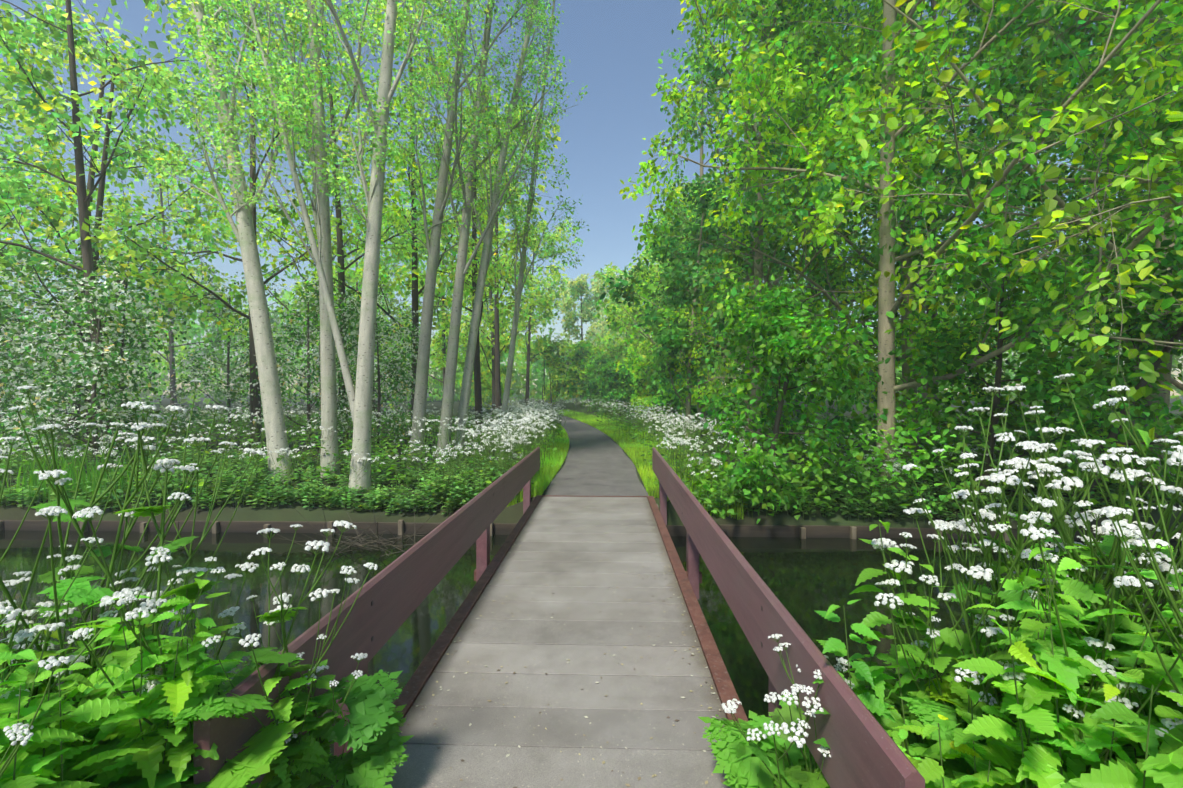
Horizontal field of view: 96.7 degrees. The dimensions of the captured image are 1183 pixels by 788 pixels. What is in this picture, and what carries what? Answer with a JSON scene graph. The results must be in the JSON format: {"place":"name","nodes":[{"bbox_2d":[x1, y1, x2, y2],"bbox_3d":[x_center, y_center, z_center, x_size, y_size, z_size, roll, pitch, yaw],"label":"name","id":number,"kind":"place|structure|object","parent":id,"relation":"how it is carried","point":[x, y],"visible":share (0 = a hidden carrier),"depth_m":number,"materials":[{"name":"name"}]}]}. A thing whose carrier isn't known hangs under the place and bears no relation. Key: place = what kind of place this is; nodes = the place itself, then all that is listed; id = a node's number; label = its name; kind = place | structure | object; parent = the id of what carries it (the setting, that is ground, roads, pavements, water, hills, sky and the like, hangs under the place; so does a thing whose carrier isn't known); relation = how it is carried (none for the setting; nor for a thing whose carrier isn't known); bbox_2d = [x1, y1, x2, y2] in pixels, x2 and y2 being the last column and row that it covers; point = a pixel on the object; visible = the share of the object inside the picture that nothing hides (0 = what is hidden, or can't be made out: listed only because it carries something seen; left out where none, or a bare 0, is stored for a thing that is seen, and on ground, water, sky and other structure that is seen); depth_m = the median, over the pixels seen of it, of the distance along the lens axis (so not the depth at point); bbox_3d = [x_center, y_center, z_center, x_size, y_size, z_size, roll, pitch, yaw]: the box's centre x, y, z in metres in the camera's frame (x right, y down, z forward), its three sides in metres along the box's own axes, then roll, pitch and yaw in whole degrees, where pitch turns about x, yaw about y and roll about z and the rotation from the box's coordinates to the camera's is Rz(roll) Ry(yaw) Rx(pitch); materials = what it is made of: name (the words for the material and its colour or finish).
{"place":"outdoors","nodes":[
{"label":"outdoors","id":0,"kind":"place"},
{"bbox_2d":[509,404,648,495],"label":"asphalt path","id":1,"kind":"structure","parent":0,"point":[623,464],"depth_m":11.22,"materials":[{"name":"grey asphalt"}]},
{"bbox_2d":[0,530,1182,787],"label":"canal water","id":2,"kind":"structure","parent":0,"point":[420,630],"depth_m":6.19,"materials":[{"name":"liquid"}]},
{"bbox_2d":[0,393,1182,529],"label":"ground sheet","id":3,"kind":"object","parent":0,"point":[282,513],"visible":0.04,"depth_m":8.73,"materials":[{"name":"green plant"}]},
{"bbox_2d":[0,266,67,433],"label":"hawthorn","id":4,"kind":"object","parent":3,"relation":"on","point":[23,307],"visible":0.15,"depth_m":14.90,"materials":[{"name":"green plant"}]},
{"bbox_2d":[0,75,72,305],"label":"tree","id":5,"kind":"object","parent":3,"relation":"on","point":[29,161],"visible":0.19,"depth_m":17.54,"materials":[{"name":"green plant"}]},
{"bbox_2d":[0,239,76,461],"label":"hawthorn","id":6,"kind":"object","parent":3,"relation":"on","point":[17,333],"visible":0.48,"depth_m":12.11,"materials":[{"name":"green plant"}]},
{"bbox_2d":[0,5,101,259],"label":"tree","id":7,"kind":"object","parent":3,"relation":"on","point":[20,157],"visible":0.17,"depth_m":20.57,"materials":[{"name":"green plant"}]},
{"bbox_2d":[0,95,158,285],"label":"tree","id":8,"kind":"object","parent":3,"relation":"on","point":[18,151],"visible":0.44,"depth_m":14.07,"materials":[{"name":"green plant"}]},
{"bbox_2d":[9,260,154,423],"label":"hawthorn","id":9,"kind":"object","parent":3,"relation":"on","point":[49,271],"visible":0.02,"depth_m":19.02,"materials":[{"name":"green plant"}]},
{"bbox_2d":[0,251,178,470],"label":"hawthorn","id":10,"kind":"object","parent":3,"relation":"on","point":[112,380],"visible":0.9,"depth_m":10.31,"materials":[{"name":"green plant"}]},
{"bbox_2d":[0,210,211,459],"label":"hawthorn","id":11,"kind":"object","parent":3,"relation":"on","point":[49,314],"visible":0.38,"depth_m":12.26,"materials":[{"name":"green plant"}]},
{"bbox_2d":[0,9,248,452],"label":"tree","id":12,"kind":"object","parent":3,"relation":"on","point":[95,153],"visible":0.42,"depth_m":14.59,"materials":[{"name":"green plant"}]},
{"bbox_2d":[0,0,274,459],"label":"tree","id":13,"kind":"object","parent":3,"relation":"on","point":[106,150],"visible":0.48,"depth_m":12.35,"materials":[{"name":"green plant"}]},
{"bbox_2d":[0,0,274,464],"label":"tree","id":14,"kind":"object","parent":3,"relation":"on","point":[27,79],"visible":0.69,"depth_m":10.62,"materials":[{"name":"green plant"}]},
{"bbox_2d":[32,147,277,412],"bbox_3d":[-31.745,-8.662,38.899,11.880,20.691,10.738,0,0,2],"label":"tree","id":15,"kind":"object","parent":3,"relation":"on","point":[161,190],"visible":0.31,"depth_m":39.14,"materials":[{"name":"green plant"}]},
{"bbox_2d":[23,0,388,449],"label":"tree","id":16,"kind":"object","parent":3,"relation":"on","point":[133,255],"visible":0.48,"depth_m":13.26,"materials":[{"name":"green plant"}]},
{"bbox_2d":[159,262,302,437],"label":"hawthorn","id":17,"kind":"object","parent":3,"relation":"on","point":[231,393],"visible":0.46,"depth_m":17.99,"materials":[{"name":"green plant"}]},
{"bbox_2d":[131,0,379,483],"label":"poplar","id":18,"kind":"object","parent":3,"relation":"on","point":[266,381],"visible":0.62,"depth_m":9.74,"materials":[{"name":"green plant"}]},
{"bbox_2d":[162,0,360,423],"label":"poplar","id":19,"kind":"object","parent":3,"relation":"on","point":[316,258],"visible":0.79,"depth_m":9.19,"materials":[{"name":"green plant"}]},
{"bbox_2d":[175,60,402,429],"bbox_3d":[-13.193,-6.741,23.785,8.616,17.026,8.675,0,0,-42],"label":"tree","id":20,"kind":"object","parent":3,"relation":"on","point":[275,220],"visible":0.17,"depth_m":23.62,"materials":[{"name":"green plant"}]},
{"bbox_2d":[224,266,360,447],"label":"hawthorn","id":21,"kind":"object","parent":3,"relation":"on","point":[309,369],"visible":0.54,"depth_m":14.44,"materials":[{"name":"green plant"}]},
{"bbox_2d":[188,0,463,445],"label":"tree","id":22,"kind":"object","parent":3,"relation":"on","point":[340,233],"visible":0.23,"depth_m":16.03,"materials":[{"name":"green plant"}]},
{"bbox_2d":[235,0,419,477],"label":"poplar","id":23,"kind":"object","parent":3,"relation":"on","point":[331,388],"visible":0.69,"depth_m":10.07,"materials":[{"name":"green plant"}]},
{"bbox_2d":[164,0,539,438],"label":"tree","id":24,"kind":"object","parent":3,"relation":"on","point":[294,215],"visible":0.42,"depth_m":16.82,"materials":[{"name":"green plant"}]},
{"bbox_2d":[292,206,411,376],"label":"tree","id":25,"kind":"object","parent":3,"relation":"on","point":[362,263],"visible":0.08,"depth_m":50.48,"materials":[{"name":"green plant"}]},
{"bbox_2d":[305,282,410,432],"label":"hawthorn","id":26,"kind":"object","parent":3,"relation":"on","point":[383,331],"visible":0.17,"depth_m":20.18,"materials":[{"name":"green plant"}]},
{"bbox_2d":[256,0,463,496],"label":"poplar","id":27,"kind":"object","parent":3,"relation":"on","point":[385,92],"visible":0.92,"depth_m":9.18,"materials":[{"name":"green plant"}]},
{"bbox_2d":[304,289,434,450],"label":"hawthorn","id":28,"kind":"object","parent":3,"relation":"on","point":[397,384],"visible":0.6,"depth_m":14.85,"materials":[{"name":"green plant"}]},
{"bbox_2d":[291,171,490,413],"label":"tree","id":29,"kind":"object","parent":3,"relation":"on","point":[349,276],"visible":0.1,"depth_m":40.25,"materials":[{"name":"green plant"}]},
{"bbox_2d":[337,169,508,410],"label":"tree","id":30,"kind":"object","parent":3,"relation":"on","point":[442,353],"visible":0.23,"depth_m":35.43,"materials":[{"name":"green plant"}]},
{"bbox_2d":[363,0,547,469],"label":"poplar","id":31,"kind":"object","parent":3,"relation":"on","point":[425,340],"visible":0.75,"depth_m":11.72,"materials":[{"name":"green plant"}]},
{"bbox_2d":[378,24,567,437],"bbox_3d":[-4.577,-5.318,19.025,5.537,14.255,9.430,0,0,-35],"label":"tree","id":32,"kind":"object","parent":3,"relation":"on","point":[477,371],"visible":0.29,"depth_m":18.52,"materials":[{"name":"green plant"}]},
{"bbox_2d":[361,0,587,467],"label":"poplar","id":33,"kind":"object","parent":3,"relation":"on","point":[452,348],"visible":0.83,"depth_m":11.91,"materials":[{"name":"green plant"}]},
{"bbox_2d":[422,213,528,406],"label":"tree","id":34,"kind":"object","parent":3,"relation":"on","point":[471,314],"visible":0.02,"depth_m":51.00,"materials":[{"name":"green plant"}]},
{"bbox_2d":[406,130,553,416],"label":"tree","id":35,"kind":"object","parent":3,"relation":"on","point":[506,310],"visible":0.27,"depth_m":31.88,"materials":[{"name":"green plant"}]},
{"bbox_2d":[458,333,502,395],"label":"shrub","id":36,"kind":"object","parent":3,"relation":"on","point":[472,382],"visible":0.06,"depth_m":57.44,"materials":[{"name":"green plant"}]},
{"bbox_2d":[462,335,515,409],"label":"shrub","id":37,"kind":"object","parent":3,"relation":"on","point":[488,374],"visible":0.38,"depth_m":45.35,"materials":[{"name":"green plant"}]},
{"bbox_2d":[412,0,569,465],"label":"poplar","id":38,"kind":"object","parent":3,"relation":"on","point":[476,310],"visible":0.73,"depth_m":12.43,"materials":[{"name":"green plant"}]},
{"bbox_2d":[422,96,559,418],"bbox_3d":[-5.935,-6.750,27.619,8.231,16.996,6.843,0,0,24],"label":"tree","id":39,"kind":"object","parent":3,"relation":"on","point":[497,336],"visible":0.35,"depth_m":26.91,"materials":[{"name":"green plant"}]},
{"bbox_2d":[470,0,589,453],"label":"poplar","id":40,"kind":"object","parent":3,"relation":"on","point":[521,283],"visible":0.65,"depth_m":13.66,"materials":[{"name":"green plant"}]},
{"bbox_2d":[490,216,582,407],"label":"tree","id":41,"kind":"object","parent":3,"relation":"on","point":[548,286],"visible":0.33,"depth_m":46.33,"materials":[{"name":"green plant"}]},
{"bbox_2d":[521,333,573,405],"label":"shrub","id":42,"kind":"object","parent":3,"relation":"on","point":[538,345],"visible":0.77,"depth_m":49.95,"materials":[{"name":"green plant"}]},
{"bbox_2d":[193,447,924,787],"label":"footbridge","id":43,"kind":"object","parent":3,"relation":"on","point":[548,709],"visible":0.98,"depth_m":2.94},
{"bbox_2d":[552,340,584,403],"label":"shrub","id":44,"kind":"object","parent":3,"relation":"on","point":[566,392],"visible":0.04,"depth_m":60.88,"materials":[{"name":"green plant"}]},
{"bbox_2d":[541,274,625,374],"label":"tree","id":45,"kind":"object","parent":3,"relation":"on","point":[591,334],"visible":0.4,"depth_m":52.91,"materials":[{"name":"green plant"}]},
{"bbox_2d":[566,340,601,399],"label":"shrub","id":46,"kind":"object","parent":3,"relation":"on","point":[581,372],"visible":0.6,"depth_m":51.24,"materials":[{"name":"green plant"}]},
{"bbox_2d":[0,520,1181,540],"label":"canal bank edging","id":47,"kind":"object","parent":3,"relation":"on","point":[401,526],"visible":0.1,"depth_m":8.41,"materials":[{"name":"brown wood"}]},
{"bbox_2d":[0,373,1182,787],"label":"herb layer","id":48,"kind":"object","parent":3,"relation":"on","point":[50,729],"visible":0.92,"depth_m":1.62,"materials":[{"name":"green plant"}]},
{"bbox_2d":[0,395,1182,559],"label":"bank herb layer","id":49,"kind":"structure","parent":3,"relation":"on","point":[435,479],"depth_m":9.06,"materials":[{"name":"green plant"}]},
{"bbox_2d":[0,244,1182,408],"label":"tree","id":50,"kind":"object","parent":3,"relation":"on","point":[216,399],"visible":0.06,"depth_m":68.77,"materials":[{"name":"green plant"}]},
{"bbox_2d":[567,266,630,349],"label":"tree","id":51,"kind":"object","parent":3,"relation":"on","point":[595,326],"visible":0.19,"depth_m":65.63,"materials":[{"name":"green plant"}]},
{"bbox_2d":[581,349,619,411],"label":"shrub","id":52,"kind":"object","parent":3,"relation":"on","point":[592,384],"visible":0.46,"depth_m":42.08,"materials":[{"name":"green plant"}]},
{"bbox_2d":[580,262,651,346],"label":"tree","id":53,"kind":"object","parent":3,"relation":"on","point":[601,324],"visible":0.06,"depth_m":59.56,"materials":[{"name":"green plant"}]},
{"bbox_2d":[595,351,641,416],"bbox_3d":[1.929,-0.565,35.824,3.765,4.678,3.149,0,0,-13],"label":"shrub","id":54,"kind":"object","parent":3,"relation":"on","point":[625,378],"visible":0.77,"depth_m":35.15,"materials":[{"name":"green plant"}]},
{"bbox_2d":[610,344,633,403],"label":"shrub","id":55,"kind":"object","parent":3,"relation":"on","point":[620,353],"visible":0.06,"depth_m":49.22,"materials":[{"name":"green plant"}]},
{"bbox_2d":[591,262,653,407],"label":"tree","id":56,"kind":"object","parent":3,"relation":"on","point":[604,340],"visible":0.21,"depth_m":48.72,"materials":[{"name":"green plant"}]},
{"bbox_2d":[628,358,658,419],"bbox_3d":[3.851,-0.102,30.707,3.463,4.057,3.367,0,0,2],"label":"shrub","id":57,"kind":"object","parent":3,"relation":"on","point":[646,381],"visible":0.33,"depth_m":30.16,"materials":[{"name":"green plant"}]},
{"bbox_2d":[641,216,693,352],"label":"tree","id":58,"kind":"object","parent":3,"relation":"on","point":[655,268],"depth_m":50.55,"materials":[{"name":"green plant"}]},
{"bbox_2d":[645,350,708,426],"bbox_3d":[4.027,-0.099,24.793,3.067,4.656,3.290,0,0,2],"label":"shrub","id":59,"kind":"object","parent":3,"relation":"on","point":[657,394],"visible":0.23,"depth_m":24.22,"materials":[{"name":"green plant"}]},
{"bbox_2d":[615,174,742,372],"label":"tree","id":60,"kind":"object","parent":3,"relation":"on","point":[639,347],"visible":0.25,"depth_m":29.45,"materials":[{"name":"green plant"}]},
{"bbox_2d":[620,225,737,379],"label":"tree","id":61,"kind":"object","parent":3,"relation":"on","point":[650,250],"visible":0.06,"depth_m":44.20,"materials":[{"name":"green plant"}]},
{"bbox_2d":[649,177,721,362],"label":"tree","id":62,"kind":"object","parent":3,"relation":"on","point":[670,266],"visible":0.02,"depth_m":34.46,"materials":[{"name":"green plant"}]},
{"bbox_2d":[594,8,796,430],"bbox_3d":[4.680,-6.426,21.732,8.400,16.421,7.960,0,0,-33],"label":"tree","id":63,"kind":"object","parent":3,"relation":"on","point":[695,136],"visible":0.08,"depth_m":21.62,"materials":[{"name":"green plant"}]},
{"bbox_2d":[599,163,806,446],"bbox_3d":[3.460,-2.500,16.130,4.330,8.634,6.983,0,0,-42],"label":"tree","id":64,"kind":"object","parent":3,"relation":"on","point":[673,274],"visible":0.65,"depth_m":16.07,"materials":[{"name":"green plant"}]},
{"bbox_2d":[705,341,720,410],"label":"shrub","id":65,"kind":"object","parent":3,"relation":"on","point":[712,403],"visible":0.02,"depth_m":45.35,"materials":[{"name":"green plant"}]},
{"bbox_2d":[706,333,743,407],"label":"shrub","id":66,"kind":"object","parent":3,"relation":"on","point":[724,374],"visible":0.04,"depth_m":54.38,"materials":[{"name":"green plant"}]},
{"bbox_2d":[658,122,872,412],"bbox_3d":[11.704,-7.810,33.458,11.354,19.057,11.046,0,0,41],"label":"tree","id":67,"kind":"object","parent":3,"relation":"on","point":[798,286],"depth_m":33.42,"materials":[{"name":"green plant"}]},
{"bbox_2d":[691,2,898,430],"bbox_3d":[8.844,-6.899,22.054,10.272,17.364,8.699,0,0,20],"label":"tree","id":68,"kind":"object","parent":3,"relation":"on","point":[860,8],"depth_m":21.46,"materials":[{"name":"green plant"}]},
{"bbox_2d":[696,271,896,523],"bbox_3d":[3.247,-0.006,8.821,2.898,4.103,3.209,0,0,2],"label":"shrub","id":69,"kind":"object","parent":3,"relation":"on","point":[792,344],"depth_m":8.44,"materials":[{"name":"green plant"}]},
{"bbox_2d":[680,1,948,286],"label":"tree","id":70,"kind":"object","parent":3,"relation":"on","point":[755,124],"visible":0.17,"depth_m":13.72,"materials":[{"name":"green plant"}]},
{"bbox_2d":[762,173,867,411],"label":"tree","id":71,"kind":"object","parent":3,"relation":"on","point":[807,292],"depth_m":40.39,"materials":[{"name":"green plant"}]},
{"bbox_2d":[763,220,866,389],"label":"tree","id":72,"kind":"object","parent":3,"relation":"on","point":[827,292],"depth_m":50.12,"materials":[{"name":"green plant"}]},
{"bbox_2d":[628,0,1036,444],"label":"lime","id":73,"kind":"object","parent":3,"relation":"on","point":[711,77],"visible":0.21,"depth_m":15.77,"materials":[{"name":"green plant"}]},
{"bbox_2d":[657,0,1032,448],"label":"lime","id":74,"kind":"object","parent":3,"relation":"on","point":[809,143],"visible":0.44,"depth_m":10.45,"materials":[{"name":"green plant"}]},
{"bbox_2d":[619,0,1182,498],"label":"lime","id":75,"kind":"object","parent":3,"relation":"on","point":[1171,208],"visible":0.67,"depth_m":6.59,"materials":[{"name":"green plant"}]},
{"bbox_2d":[633,0,1182,461],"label":"lime","id":76,"kind":"object","parent":3,"relation":"on","point":[855,184],"visible":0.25,"depth_m":10.70,"materials":[{"name":"green plant"}]},
{"bbox_2d":[721,0,1182,502],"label":"lime","id":77,"kind":"object","parent":3,"relation":"on","point":[1164,128],"visible":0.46,"depth_m":8.12,"materials":[{"name":"green plant"}]},
{"bbox_2d":[789,1,1114,427],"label":"tree","id":78,"kind":"object","parent":3,"relation":"on","point":[898,170],"visible":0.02,"depth_m":21.05,"materials":[{"name":"green plant"}]},
{"bbox_2d":[785,0,1151,445],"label":"tree","id":79,"kind":"object","parent":3,"relation":"on","point":[973,119],"visible":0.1,"depth_m":14.34,"materials":[{"name":"green plant"}]},
{"bbox_2d":[847,0,1182,427],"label":"lime","id":80,"kind":"object","parent":3,"relation":"on","point":[1179,385],"visible":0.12,"depth_m":11.11,"materials":[{"name":"green plant"}]},
{"bbox_2d":[882,195,1168,507],"bbox_3d":[6.039,-0.436,7.950,2.802,4.653,3.451,0,0,2],"label":"shrub","id":81,"kind":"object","parent":3,"relation":"on","point":[1031,395],"depth_m":7.57,"materials":[{"name":"green plant"}]},
{"bbox_2d":[953,0,1181,453],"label":"tree","id":82,"kind":"object","parent":3,"relation":"on","point":[1057,146],"depth_m":14.24,"materials":[{"name":"green plant"}]},
{"bbox_2d":[971,133,1181,410],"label":"tree","id":83,"kind":"object","parent":3,"relation":"on","point":[1175,361],"visible":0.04,"depth_m":33.87,"materials":[{"name":"green plant"}]},
{"bbox_2d":[1018,159,1182,504],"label":"shrub","id":84,"kind":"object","parent":3,"relation":"on","point":[1140,321],"depth_m":7.66,"materials":[{"name":"green plant"}]},
{"bbox_2d":[1036,1,1176,260],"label":"tree","id":85,"kind":"object","parent":3,"relation":"on","point":[1143,139],"depth_m":17.03,"materials":[{"name":"green plant"}]}
]}

